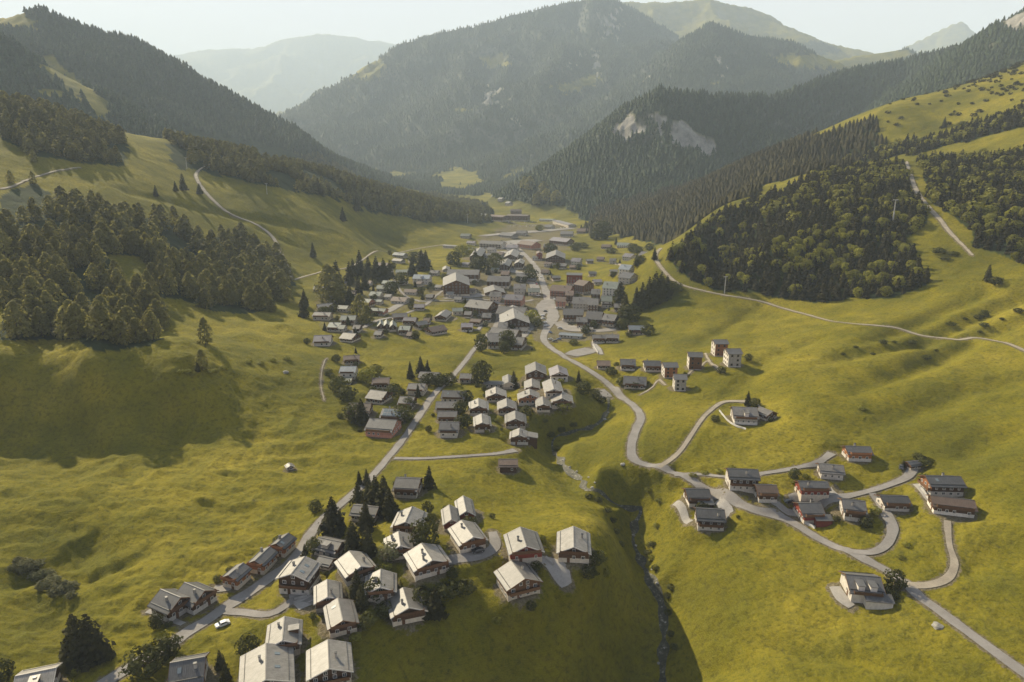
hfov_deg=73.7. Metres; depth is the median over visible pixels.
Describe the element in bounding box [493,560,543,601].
chalet
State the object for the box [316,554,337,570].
garage
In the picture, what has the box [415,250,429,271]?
spruce
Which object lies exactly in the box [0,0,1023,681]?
terrain
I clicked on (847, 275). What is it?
broadleaf tree
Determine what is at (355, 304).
larch
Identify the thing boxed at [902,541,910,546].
bush
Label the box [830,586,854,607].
driveway
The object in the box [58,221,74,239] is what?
larch
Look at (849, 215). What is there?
broadleaf tree
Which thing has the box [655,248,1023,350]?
farm track
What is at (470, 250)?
broadleaf tree
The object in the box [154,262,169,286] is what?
larch
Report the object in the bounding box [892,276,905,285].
broadleaf tree
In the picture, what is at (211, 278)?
larch
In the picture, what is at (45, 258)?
larch
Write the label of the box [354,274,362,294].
spruce
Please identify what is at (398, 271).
chalet
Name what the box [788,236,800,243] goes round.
broadleaf tree
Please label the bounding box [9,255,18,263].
larch
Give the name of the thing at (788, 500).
parked car
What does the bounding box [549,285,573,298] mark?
hotel
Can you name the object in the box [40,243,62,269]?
larch
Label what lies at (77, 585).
scrub bush
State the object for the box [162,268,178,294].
larch
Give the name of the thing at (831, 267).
broadleaf tree
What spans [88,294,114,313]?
larch
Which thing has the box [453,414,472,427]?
bush
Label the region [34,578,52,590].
scrub bush
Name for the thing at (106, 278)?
larch
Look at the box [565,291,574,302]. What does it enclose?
chalet
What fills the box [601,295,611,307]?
chalet
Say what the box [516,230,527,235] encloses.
chalet
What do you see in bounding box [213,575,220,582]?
bush
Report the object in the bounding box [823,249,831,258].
broadleaf tree
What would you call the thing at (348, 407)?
broadleaf tree
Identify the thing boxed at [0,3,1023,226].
side valley wood
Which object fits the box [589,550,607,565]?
bush
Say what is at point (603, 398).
bush
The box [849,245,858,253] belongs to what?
broadleaf tree
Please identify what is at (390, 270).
spruce
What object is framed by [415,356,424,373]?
spruce
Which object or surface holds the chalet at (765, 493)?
on the terrain
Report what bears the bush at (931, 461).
on the terrain
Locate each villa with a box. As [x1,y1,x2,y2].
[729,406,759,424]
[838,571,894,609]
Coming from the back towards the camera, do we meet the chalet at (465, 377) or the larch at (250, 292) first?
the larch at (250, 292)
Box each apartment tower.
[661,362,678,377]
[672,374,687,390]
[686,352,703,369]
[711,339,729,355]
[723,348,742,366]
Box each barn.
[442,245,456,247]
[498,459,517,472]
[596,360,610,369]
[601,244,611,248]
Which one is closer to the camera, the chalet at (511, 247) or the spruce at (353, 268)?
the spruce at (353, 268)
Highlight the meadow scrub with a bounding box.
[885,61,1023,128]
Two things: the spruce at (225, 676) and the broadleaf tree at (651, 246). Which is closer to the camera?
the spruce at (225, 676)
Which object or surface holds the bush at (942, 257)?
on the terrain
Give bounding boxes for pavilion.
[558,332,582,338]
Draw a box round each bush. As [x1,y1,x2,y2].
[0,658,15,681]
[5,564,16,571]
[11,556,23,563]
[13,566,26,574]
[16,557,33,567]
[22,560,42,571]
[26,568,45,580]
[31,558,45,568]
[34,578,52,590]
[40,567,56,578]
[45,573,61,584]
[46,587,63,597]
[48,579,67,589]
[57,581,75,593]
[64,580,80,589]
[64,590,78,599]
[164,620,173,627]
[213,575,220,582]
[308,612,316,619]
[317,306,331,311]
[323,369,332,375]
[331,354,341,361]
[349,632,361,641]
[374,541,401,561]
[379,562,392,570]
[402,396,416,406]
[427,513,437,522]
[445,567,459,577]
[452,400,468,414]
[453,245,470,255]
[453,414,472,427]
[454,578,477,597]
[459,390,473,400]
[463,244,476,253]
[491,616,502,624]
[498,435,506,439]
[519,406,532,415]
[526,600,536,610]
[530,317,543,326]
[530,561,542,571]
[539,534,546,541]
[552,446,560,450]
[556,402,572,410]
[568,339,579,344]
[570,242,581,250]
[574,381,593,394]
[578,242,588,247]
[581,562,599,579]
[585,493,593,498]
[589,389,601,397]
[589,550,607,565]
[596,396,606,402]
[603,568,611,577]
[604,248,617,252]
[605,367,617,375]
[616,377,623,385]
[632,246,643,252]
[640,324,655,334]
[644,549,651,555]
[651,564,659,570]
[663,591,670,598]
[664,609,671,615]
[666,630,674,636]
[670,643,676,649]
[701,470,708,474]
[710,415,720,421]
[716,366,726,373]
[744,353,753,360]
[832,515,841,521]
[857,405,866,409]
[857,516,874,527]
[869,505,882,514]
[878,339,888,343]
[883,583,900,600]
[896,554,905,559]
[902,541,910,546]
[912,453,923,459]
[914,455,935,466]
[922,355,931,359]
[930,247,946,252]
[937,255,951,259]
[946,251,959,255]
[946,321,956,325]
[978,310,990,316]
[978,322,989,326]
[988,276,1003,284]
[1013,308,1023,311]
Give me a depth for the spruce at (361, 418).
371.34 m
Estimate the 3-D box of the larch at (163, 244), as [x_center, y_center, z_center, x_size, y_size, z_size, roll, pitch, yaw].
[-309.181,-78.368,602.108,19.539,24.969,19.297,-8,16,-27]
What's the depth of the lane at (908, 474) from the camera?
286.78 m
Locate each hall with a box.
[483,285,504,295]
[553,220,575,227]
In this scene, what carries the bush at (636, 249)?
on the terrain
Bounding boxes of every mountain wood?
[278,0,841,116]
[281,20,922,180]
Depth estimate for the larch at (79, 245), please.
517.54 m
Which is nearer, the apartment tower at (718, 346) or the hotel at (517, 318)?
the apartment tower at (718, 346)
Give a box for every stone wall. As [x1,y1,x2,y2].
[294,594,306,599]
[719,409,745,429]
[800,517,815,528]
[919,486,927,498]
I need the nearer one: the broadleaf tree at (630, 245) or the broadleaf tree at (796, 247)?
the broadleaf tree at (796, 247)
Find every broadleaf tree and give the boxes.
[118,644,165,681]
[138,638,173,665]
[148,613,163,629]
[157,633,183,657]
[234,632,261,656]
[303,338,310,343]
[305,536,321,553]
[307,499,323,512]
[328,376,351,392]
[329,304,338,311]
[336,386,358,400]
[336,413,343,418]
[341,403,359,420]
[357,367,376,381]
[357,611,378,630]
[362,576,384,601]
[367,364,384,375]
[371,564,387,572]
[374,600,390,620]
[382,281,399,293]
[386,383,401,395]
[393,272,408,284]
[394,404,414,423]
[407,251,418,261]
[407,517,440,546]
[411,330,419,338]
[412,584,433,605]
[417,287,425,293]
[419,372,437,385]
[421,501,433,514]
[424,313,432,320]
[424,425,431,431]
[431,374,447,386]
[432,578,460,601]
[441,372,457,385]
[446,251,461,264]
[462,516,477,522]
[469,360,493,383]
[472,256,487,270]
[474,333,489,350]
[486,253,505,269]
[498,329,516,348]
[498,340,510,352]
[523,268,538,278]
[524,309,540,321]
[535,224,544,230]
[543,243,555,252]
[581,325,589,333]
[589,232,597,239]
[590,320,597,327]
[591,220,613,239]
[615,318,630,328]
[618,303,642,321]
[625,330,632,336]
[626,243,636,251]
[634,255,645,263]
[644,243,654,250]
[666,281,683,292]
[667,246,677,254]
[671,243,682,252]
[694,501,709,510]
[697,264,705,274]
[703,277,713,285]
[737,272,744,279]
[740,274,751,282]
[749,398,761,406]
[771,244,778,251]
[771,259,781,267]
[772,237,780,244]
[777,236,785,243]
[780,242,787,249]
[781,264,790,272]
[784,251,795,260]
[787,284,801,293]
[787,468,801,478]
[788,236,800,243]
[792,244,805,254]
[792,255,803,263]
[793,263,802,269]
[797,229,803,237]
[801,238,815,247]
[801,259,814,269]
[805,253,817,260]
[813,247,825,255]
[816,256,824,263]
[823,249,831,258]
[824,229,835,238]
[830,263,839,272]
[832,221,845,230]
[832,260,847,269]
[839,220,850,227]
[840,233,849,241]
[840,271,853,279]
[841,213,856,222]
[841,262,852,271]
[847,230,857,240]
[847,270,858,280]
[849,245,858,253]
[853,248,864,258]
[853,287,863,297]
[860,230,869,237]
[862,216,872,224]
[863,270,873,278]
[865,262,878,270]
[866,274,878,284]
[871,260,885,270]
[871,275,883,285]
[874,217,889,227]
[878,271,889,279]
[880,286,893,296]
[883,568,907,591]
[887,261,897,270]
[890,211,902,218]
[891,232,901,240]
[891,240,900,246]
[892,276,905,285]
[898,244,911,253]
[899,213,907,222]
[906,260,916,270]
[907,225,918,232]
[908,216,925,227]
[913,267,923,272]
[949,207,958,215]
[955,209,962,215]
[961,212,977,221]
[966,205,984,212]
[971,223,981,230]
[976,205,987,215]
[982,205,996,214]
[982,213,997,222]
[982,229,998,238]
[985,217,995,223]
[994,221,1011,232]
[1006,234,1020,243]
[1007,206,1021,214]
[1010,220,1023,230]
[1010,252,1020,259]
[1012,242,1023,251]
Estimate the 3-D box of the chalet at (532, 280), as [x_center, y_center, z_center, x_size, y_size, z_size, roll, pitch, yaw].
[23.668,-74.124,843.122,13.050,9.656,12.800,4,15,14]
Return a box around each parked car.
[214,619,229,628]
[471,547,484,553]
[784,499,794,502]
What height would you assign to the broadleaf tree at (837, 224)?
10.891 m
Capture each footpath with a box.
[0,167,80,188]
[320,358,326,399]
[641,379,666,393]
[687,353,717,374]
[906,161,973,254]
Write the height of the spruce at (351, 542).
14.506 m
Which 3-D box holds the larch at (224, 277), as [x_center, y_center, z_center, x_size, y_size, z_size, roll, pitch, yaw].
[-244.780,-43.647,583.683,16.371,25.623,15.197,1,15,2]
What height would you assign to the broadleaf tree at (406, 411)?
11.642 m
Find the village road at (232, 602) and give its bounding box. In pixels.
[97,320,499,681]
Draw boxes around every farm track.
[194,166,291,276]
[293,244,445,279]
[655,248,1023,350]
[658,400,744,467]
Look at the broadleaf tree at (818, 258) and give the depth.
620.62 m
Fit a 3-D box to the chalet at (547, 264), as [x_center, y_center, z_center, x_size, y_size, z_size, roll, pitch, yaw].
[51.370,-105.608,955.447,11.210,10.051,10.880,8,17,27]
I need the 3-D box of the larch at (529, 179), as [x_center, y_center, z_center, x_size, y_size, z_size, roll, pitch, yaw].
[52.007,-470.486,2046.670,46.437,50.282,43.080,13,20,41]
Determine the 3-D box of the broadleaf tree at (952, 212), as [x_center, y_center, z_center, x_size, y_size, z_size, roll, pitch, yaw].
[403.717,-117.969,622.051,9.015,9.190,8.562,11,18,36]
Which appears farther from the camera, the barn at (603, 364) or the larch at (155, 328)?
the barn at (603, 364)
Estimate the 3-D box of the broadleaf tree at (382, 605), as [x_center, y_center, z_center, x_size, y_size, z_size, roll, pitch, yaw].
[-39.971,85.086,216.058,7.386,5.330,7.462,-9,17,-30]
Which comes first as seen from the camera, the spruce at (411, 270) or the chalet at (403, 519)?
the chalet at (403, 519)
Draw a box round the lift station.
[539,219,555,220]
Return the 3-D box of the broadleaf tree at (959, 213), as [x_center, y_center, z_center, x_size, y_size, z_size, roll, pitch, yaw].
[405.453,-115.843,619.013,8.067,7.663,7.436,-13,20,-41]
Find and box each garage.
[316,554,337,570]
[483,381,502,387]
[904,460,923,469]
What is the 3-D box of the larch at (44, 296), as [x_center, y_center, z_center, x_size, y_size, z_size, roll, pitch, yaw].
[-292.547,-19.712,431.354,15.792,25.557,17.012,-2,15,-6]
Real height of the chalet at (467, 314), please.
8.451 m
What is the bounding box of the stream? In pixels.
[551,393,669,681]
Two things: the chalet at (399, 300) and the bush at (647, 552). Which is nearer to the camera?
the bush at (647, 552)
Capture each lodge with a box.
[499,232,518,237]
[544,225,554,228]
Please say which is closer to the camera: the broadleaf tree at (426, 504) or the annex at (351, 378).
the broadleaf tree at (426, 504)
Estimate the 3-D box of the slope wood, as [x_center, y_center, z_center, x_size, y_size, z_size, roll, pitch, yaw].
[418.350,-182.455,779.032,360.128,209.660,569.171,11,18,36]
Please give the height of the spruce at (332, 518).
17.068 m
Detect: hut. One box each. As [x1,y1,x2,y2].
[374,299,383,304]
[377,319,383,330]
[383,319,389,330]
[389,320,396,331]
[505,201,512,205]
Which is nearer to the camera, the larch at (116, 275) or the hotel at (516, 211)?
the larch at (116, 275)
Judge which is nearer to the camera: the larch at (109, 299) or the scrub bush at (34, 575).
the scrub bush at (34, 575)
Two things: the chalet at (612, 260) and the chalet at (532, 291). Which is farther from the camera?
the chalet at (612, 260)
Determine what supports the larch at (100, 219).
on the terrain
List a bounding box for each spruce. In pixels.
[57,613,96,673]
[68,614,115,672]
[153,185,158,196]
[172,181,178,191]
[179,174,188,190]
[195,362,200,371]
[196,183,203,193]
[214,650,227,670]
[219,663,231,681]
[297,298,309,317]
[298,289,308,306]
[300,544,307,556]
[310,242,316,257]
[315,178,322,193]
[317,496,345,537]
[332,260,346,288]
[334,525,339,537]
[339,207,347,221]
[343,262,355,285]
[343,521,360,553]
[344,284,354,306]
[346,317,350,324]
[348,568,362,600]
[349,482,363,506]
[350,258,357,275]
[351,398,369,425]
[353,195,360,211]
[353,584,369,612]
[354,250,364,275]
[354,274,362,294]
[355,471,361,484]
[355,501,377,535]
[358,526,380,558]
[360,482,369,503]
[361,270,369,289]
[362,257,372,278]
[362,469,370,485]
[366,475,384,505]
[368,256,382,281]
[374,475,397,515]
[378,258,391,281]
[379,488,399,520]
[387,260,394,277]
[406,361,414,378]
[407,256,416,276]
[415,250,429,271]
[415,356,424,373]
[415,385,420,397]
[422,466,436,490]
[422,588,449,621]
[423,250,432,269]
[425,360,430,371]
[468,249,478,268]
[485,265,490,274]
[511,371,518,389]
[575,371,581,383]
[612,281,627,308]
[617,292,633,316]
[631,287,641,310]
[637,282,645,309]
[642,277,656,308]
[647,271,660,304]
[651,248,657,259]
[654,272,671,302]
[665,277,672,297]
[744,393,751,406]
[942,116,946,126]
[982,265,992,280]
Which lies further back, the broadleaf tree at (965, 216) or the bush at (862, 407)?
the broadleaf tree at (965, 216)
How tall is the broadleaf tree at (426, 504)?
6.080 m
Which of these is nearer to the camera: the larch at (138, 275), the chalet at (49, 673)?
the chalet at (49, 673)
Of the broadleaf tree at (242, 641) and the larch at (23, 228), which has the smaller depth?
the broadleaf tree at (242, 641)
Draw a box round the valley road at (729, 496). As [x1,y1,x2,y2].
[519,248,1023,677]
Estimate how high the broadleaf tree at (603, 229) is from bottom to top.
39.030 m
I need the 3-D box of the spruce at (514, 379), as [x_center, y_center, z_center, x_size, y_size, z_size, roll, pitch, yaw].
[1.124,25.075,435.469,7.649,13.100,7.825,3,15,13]
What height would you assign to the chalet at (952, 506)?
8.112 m
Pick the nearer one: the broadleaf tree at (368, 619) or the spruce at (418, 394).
the broadleaf tree at (368, 619)
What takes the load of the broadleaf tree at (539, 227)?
on the terrain
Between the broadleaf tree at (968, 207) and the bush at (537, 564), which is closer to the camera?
the bush at (537, 564)
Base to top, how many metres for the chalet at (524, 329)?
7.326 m
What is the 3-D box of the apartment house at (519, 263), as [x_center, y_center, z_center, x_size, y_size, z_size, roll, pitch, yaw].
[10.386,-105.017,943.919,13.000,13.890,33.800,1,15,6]
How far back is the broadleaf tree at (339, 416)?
380.82 m
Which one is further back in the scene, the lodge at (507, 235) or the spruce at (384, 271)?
the lodge at (507, 235)
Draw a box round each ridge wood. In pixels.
[0,90,492,223]
[580,113,887,244]
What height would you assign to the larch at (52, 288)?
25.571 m
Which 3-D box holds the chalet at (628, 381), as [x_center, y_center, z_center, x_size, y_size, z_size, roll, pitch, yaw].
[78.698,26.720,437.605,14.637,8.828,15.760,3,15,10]
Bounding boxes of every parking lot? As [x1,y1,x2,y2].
[388,304,403,311]
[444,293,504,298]
[480,228,574,235]
[497,259,540,292]
[503,239,541,248]
[522,300,549,336]
[555,320,615,331]
[566,348,595,355]
[597,389,611,396]
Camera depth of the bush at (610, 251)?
1112.61 m
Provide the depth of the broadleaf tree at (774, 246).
648.08 m
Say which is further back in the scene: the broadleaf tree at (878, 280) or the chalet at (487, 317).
the chalet at (487, 317)
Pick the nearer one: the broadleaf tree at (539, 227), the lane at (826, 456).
the lane at (826, 456)
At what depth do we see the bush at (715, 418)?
351.24 m
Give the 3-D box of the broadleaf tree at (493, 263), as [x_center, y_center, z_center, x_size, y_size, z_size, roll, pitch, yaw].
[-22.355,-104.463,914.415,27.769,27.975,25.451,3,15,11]
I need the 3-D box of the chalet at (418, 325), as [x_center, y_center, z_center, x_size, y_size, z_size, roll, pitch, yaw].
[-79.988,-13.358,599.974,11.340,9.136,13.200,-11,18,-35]
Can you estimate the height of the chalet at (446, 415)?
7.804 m
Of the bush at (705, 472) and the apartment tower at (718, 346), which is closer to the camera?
the bush at (705, 472)
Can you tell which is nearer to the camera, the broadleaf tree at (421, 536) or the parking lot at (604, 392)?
the broadleaf tree at (421, 536)
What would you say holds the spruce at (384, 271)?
on the terrain
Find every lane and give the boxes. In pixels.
[217,595,312,617]
[347,290,442,332]
[392,269,419,300]
[394,448,517,458]
[418,298,532,304]
[448,531,500,564]
[674,452,835,477]
[818,468,917,507]
[852,493,898,554]
[903,520,958,587]
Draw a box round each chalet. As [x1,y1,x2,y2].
[14,662,62,681]
[147,588,189,622]
[167,652,209,681]
[177,582,218,614]
[219,562,251,589]
[238,643,295,681]
[246,546,278,574]
[265,616,302,655]
[268,532,296,557]
[275,556,321,594]
[305,639,353,681]
[311,536,345,557]
[312,312,333,320]
[312,335,333,345]
[313,579,342,612]
[316,303,333,311]
[323,597,359,638]
[326,322,345,331]
[334,550,377,586]
[337,305,350,311]
[337,324,348,331]
[338,332,361,342]
[338,364,358,379]
[340,314,357,324]
[343,354,359,364]
[346,401,373,417]
[349,503,379,521]
[352,325,362,332]
[356,298,375,306]
[363,418,402,437]
[364,569,397,606]
[365,389,392,404]
[368,291,384,298]
[370,307,388,315]
[371,376,390,388]
[373,330,383,337]
[376,285,390,291]
[379,406,405,420]
[383,531,415,560]
[384,294,393,299]
[386,587,428,626]
[390,297,409,303]
[390,506,428,535]
[391,258,404,263]
[391,313,407,321]
[392,252,407,257]
[392,474,423,498]
[395,270,407,274]
[397,396,416,409]
[398,325,412,334]
[402,316,418,324]
[403,289,417,294]
[403,543,451,581]
[406,331,415,338]
[406,383,427,395]
[412,320,429,329]
[413,304,425,310]
[416,281,423,286]
[418,371,441,381]
[423,318,431,323]
[424,325,447,335]
[425,294,434,299]
[430,270,439,275]
[434,285,442,289]
[435,309,451,320]
[435,399,456,413]
[437,411,457,422]
[438,421,460,437]
[440,390,466,400]
[440,504,459,531]
[442,266,449,271]
[446,291,453,296]
[447,520,487,553]
[452,308,462,314]
[453,297,462,301]
[454,495,475,520]
[459,373,472,382]
[460,233,471,238]
[461,322,473,331]
[462,262,470,266]
[463,311,473,317]
[466,241,475,245]
[468,398,488,415]
[469,288,476,293]
[469,318,483,325]
[473,413,491,432]
[481,313,492,321]
[483,253,492,258]
[485,386,506,401]
[487,247,496,252]
[489,291,501,301]
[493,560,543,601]
[497,398,516,414]
[498,322,508,328]
[500,271,510,275]
[502,374,514,388]
[503,526,544,565]
[504,410,526,428]
[506,245,518,250]
[509,428,537,448]
[513,284,526,293]
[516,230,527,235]
[516,273,527,281]
[517,388,540,405]
[521,327,528,332]
[524,378,539,390]
[525,277,536,282]
[525,361,546,380]
[528,287,539,295]
[535,396,551,412]
[542,378,563,398]
[544,262,553,266]
[548,365,568,381]
[550,392,573,408]
[551,275,560,280]
[555,297,566,308]
[556,526,591,565]
[560,231,573,236]
[560,263,566,268]
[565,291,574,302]
[569,265,577,269]
[571,258,581,264]
[576,317,587,327]
[577,228,588,233]
[586,259,593,263]
[587,298,598,310]
[588,271,596,276]
[591,289,600,300]
[592,279,602,284]
[592,335,605,343]
[596,256,604,261]
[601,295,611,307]
[605,333,618,342]
[609,258,616,263]
[614,303,620,311]
[617,242,629,247]
[618,264,634,274]
[618,272,637,283]
[619,359,635,370]
[622,253,635,260]
[623,376,646,388]
[627,325,643,334]
[642,359,661,371]
[681,488,714,507]
[693,507,726,530]
[724,468,760,492]
[753,484,779,502]
[792,498,833,527]
[794,480,831,501]
[815,463,845,480]
[838,497,867,521]
[842,443,873,461]
[874,494,912,511]
[917,472,967,496]
[925,494,977,517]
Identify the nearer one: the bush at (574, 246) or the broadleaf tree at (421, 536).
the broadleaf tree at (421, 536)
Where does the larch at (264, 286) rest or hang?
on the terrain
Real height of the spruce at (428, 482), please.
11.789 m
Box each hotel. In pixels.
[443,272,469,296]
[446,269,480,281]
[464,299,497,316]
[479,240,506,248]
[491,214,510,221]
[495,306,529,319]
[499,305,529,328]
[504,294,524,306]
[506,214,529,220]
[510,209,521,214]
[546,250,564,264]
[549,237,573,245]
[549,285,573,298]
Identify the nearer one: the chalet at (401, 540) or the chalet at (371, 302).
the chalet at (401, 540)
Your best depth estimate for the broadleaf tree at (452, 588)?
217.91 m
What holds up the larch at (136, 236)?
on the terrain
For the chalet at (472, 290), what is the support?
on the terrain
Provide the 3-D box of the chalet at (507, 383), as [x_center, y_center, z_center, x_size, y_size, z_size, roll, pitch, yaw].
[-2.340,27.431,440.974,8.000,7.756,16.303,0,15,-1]
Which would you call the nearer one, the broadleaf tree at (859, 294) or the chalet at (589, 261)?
the broadleaf tree at (859, 294)
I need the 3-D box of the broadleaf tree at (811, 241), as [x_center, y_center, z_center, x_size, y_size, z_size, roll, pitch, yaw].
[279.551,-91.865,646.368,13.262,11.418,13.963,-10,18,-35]
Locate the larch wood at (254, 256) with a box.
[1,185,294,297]
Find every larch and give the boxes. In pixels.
[0,213,16,239]
[0,231,19,259]
[0,252,12,277]
[0,259,21,289]
[0,276,17,307]
[0,299,37,338]
[2,298,33,329]
[5,170,16,182]
[7,236,21,258]
[7,260,18,276]
[8,274,22,298]
[9,224,21,240]
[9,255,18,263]
[11,259,42,291]
[14,273,38,301]
[17,225,34,243]
[17,235,33,254]
[17,275,43,302]
[19,253,28,260]
[22,223,43,254]
[22,294,47,324]
[25,298,54,332]
[27,256,43,276]
[28,171,37,183]
[29,306,50,337]
[31,234,52,263]
[34,251,55,281]
[34,288,55,314]
[39,290,59,324]
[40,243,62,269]
[42,278,67,306]
[44,224,59,240]
[46,264,63,292]
[48,254,69,277]
[49,311,60,335]
[51,263,71,293]
[52,308,68,339]
[53,299,84,340]
[57,240,74,264]
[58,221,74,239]
[58,301,90,339]
[66,272,84,298]
[72,242,90,266]
[74,292,90,308]
[76,236,95,259]
[81,305,91,324]
[81,310,91,337]
[83,262,103,289]
[83,301,117,339]
[87,241,105,261]
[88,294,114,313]
[88,299,110,330]
[89,244,107,266]
[90,220,116,248]
[90,315,113,338]
[91,228,112,251]
[93,263,111,284]
[98,218,110,233]
[99,272,115,292]
[101,287,113,297]
[103,296,118,312]
[105,315,123,340]
[107,259,125,282]
[108,316,131,345]
[110,268,127,291]
[110,295,119,313]
[112,298,137,316]
[113,305,145,341]
[114,279,133,297]
[117,228,139,252]
[120,293,127,299]
[123,295,142,322]
[124,317,145,342]
[125,229,143,254]
[128,275,141,296]
[132,273,142,291]
[134,286,143,297]
[137,288,154,318]
[138,233,151,253]
[139,310,160,340]
[140,238,155,260]
[140,240,156,262]
[140,269,159,293]
[142,310,163,339]
[143,262,166,290]
[144,282,154,292]
[144,298,170,329]
[146,292,168,316]
[151,237,163,261]
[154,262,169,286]
[157,238,169,256]
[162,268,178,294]
[164,248,179,271]
[167,268,182,289]
[171,247,187,271]
[171,258,182,277]
[179,249,189,266]
[179,273,201,297]
[181,262,200,280]
[181,271,198,289]
[192,253,210,268]
[194,288,213,307]
[194,349,209,369]
[195,317,213,344]
[196,273,212,296]
[202,269,213,288]
[204,274,219,292]
[206,267,218,285]
[207,285,224,303]
[217,279,234,305]
[218,275,232,298]
[219,268,226,275]
[223,279,238,304]
[241,286,261,309]
[250,283,271,310]
[260,281,273,305]
[264,275,281,297]
[266,297,276,311]
[271,271,294,300]
[312,264,341,300]
[324,272,347,303]
[348,293,369,319]
[357,304,374,324]
[524,176,535,189]
[532,191,543,204]
[537,181,547,192]
[540,188,551,200]
[550,190,561,201]
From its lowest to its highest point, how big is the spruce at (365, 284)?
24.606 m
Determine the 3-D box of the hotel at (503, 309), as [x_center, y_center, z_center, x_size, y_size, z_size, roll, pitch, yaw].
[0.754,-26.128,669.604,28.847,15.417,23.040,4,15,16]
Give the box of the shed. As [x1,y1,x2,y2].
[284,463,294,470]
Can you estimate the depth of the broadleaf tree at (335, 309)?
636.45 m
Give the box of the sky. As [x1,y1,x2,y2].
[0,0,1023,54]
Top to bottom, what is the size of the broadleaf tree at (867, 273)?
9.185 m
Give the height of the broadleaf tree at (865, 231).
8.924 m
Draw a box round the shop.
[541,269,549,274]
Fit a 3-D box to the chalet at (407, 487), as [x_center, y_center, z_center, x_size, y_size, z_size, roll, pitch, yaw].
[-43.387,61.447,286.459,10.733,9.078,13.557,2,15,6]
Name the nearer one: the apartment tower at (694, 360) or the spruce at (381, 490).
the spruce at (381, 490)
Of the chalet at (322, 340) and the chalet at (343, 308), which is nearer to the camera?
the chalet at (322, 340)
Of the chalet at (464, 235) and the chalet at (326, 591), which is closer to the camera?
the chalet at (326, 591)
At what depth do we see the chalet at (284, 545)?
251.59 m
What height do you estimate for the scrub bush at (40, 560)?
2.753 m
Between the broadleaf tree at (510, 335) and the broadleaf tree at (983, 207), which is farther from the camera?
the broadleaf tree at (983, 207)
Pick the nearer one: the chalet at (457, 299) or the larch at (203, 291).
the larch at (203, 291)
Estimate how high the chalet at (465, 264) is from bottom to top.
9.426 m
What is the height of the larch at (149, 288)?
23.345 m
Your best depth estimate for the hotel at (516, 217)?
1676.18 m
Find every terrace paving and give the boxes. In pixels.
[145,609,185,625]
[214,585,231,591]
[592,341,602,353]
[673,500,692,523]
[913,483,927,500]
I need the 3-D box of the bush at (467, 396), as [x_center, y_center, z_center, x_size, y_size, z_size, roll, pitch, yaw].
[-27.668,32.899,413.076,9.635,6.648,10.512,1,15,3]
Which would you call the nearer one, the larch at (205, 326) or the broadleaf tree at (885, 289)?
the larch at (205, 326)
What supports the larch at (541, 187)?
on the terrain
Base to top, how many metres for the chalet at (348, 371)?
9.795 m
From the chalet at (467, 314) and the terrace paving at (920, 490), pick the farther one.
the chalet at (467, 314)
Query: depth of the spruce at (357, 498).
279.63 m
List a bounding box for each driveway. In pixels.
[289,593,312,609]
[541,556,571,587]
[714,497,732,517]
[771,501,796,515]
[788,487,837,500]
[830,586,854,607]
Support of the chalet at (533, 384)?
on the terrain
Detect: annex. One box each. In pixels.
[343,377,353,384]
[758,406,777,420]
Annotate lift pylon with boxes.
[892,199,898,220]
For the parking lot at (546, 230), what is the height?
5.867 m
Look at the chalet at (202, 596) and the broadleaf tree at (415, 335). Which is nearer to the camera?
the chalet at (202, 596)
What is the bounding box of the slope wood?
[665,102,1023,302]
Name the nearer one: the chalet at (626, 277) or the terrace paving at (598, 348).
the terrace paving at (598, 348)
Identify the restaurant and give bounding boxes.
[563,308,583,321]
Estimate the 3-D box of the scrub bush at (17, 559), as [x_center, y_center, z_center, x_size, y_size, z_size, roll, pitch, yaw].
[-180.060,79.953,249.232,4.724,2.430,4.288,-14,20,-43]
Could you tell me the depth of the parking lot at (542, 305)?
715.16 m
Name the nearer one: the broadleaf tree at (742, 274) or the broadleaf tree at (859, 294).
the broadleaf tree at (859, 294)
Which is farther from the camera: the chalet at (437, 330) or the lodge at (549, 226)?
the lodge at (549, 226)
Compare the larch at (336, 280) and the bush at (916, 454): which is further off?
the larch at (336, 280)
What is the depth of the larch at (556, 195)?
1869.63 m
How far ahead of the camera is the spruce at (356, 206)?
1203.06 m
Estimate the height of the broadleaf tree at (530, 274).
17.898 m
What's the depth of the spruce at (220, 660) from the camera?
195.04 m
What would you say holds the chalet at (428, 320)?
on the terrain
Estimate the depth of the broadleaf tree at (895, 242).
609.84 m
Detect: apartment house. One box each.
[412,274,432,284]
[469,247,485,262]
[487,276,510,288]
[487,332,502,348]
[489,327,521,340]
[499,258,512,271]
[504,249,519,260]
[510,337,527,349]
[514,259,524,268]
[517,240,540,249]
[536,251,542,260]
[566,273,582,285]
[572,297,590,309]
[573,280,593,295]
[586,310,603,325]
[601,313,618,326]
[602,281,618,295]
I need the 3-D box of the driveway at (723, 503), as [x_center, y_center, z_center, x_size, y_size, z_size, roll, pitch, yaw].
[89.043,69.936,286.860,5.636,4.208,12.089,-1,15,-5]
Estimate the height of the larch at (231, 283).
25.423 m
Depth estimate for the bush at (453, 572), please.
224.67 m
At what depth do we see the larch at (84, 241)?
525.40 m
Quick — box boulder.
[931,621,943,629]
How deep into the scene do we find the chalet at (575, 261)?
961.07 m
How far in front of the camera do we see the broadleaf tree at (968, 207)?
612.61 m
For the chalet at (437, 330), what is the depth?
581.19 m
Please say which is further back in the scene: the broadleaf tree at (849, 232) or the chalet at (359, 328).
the broadleaf tree at (849, 232)
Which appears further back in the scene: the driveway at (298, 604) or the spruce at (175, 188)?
the spruce at (175, 188)
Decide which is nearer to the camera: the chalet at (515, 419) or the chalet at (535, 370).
the chalet at (515, 419)
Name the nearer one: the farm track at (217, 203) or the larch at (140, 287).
the larch at (140, 287)
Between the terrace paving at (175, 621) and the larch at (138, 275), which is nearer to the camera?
the terrace paving at (175, 621)
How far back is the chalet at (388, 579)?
219.12 m
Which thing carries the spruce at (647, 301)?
on the terrain

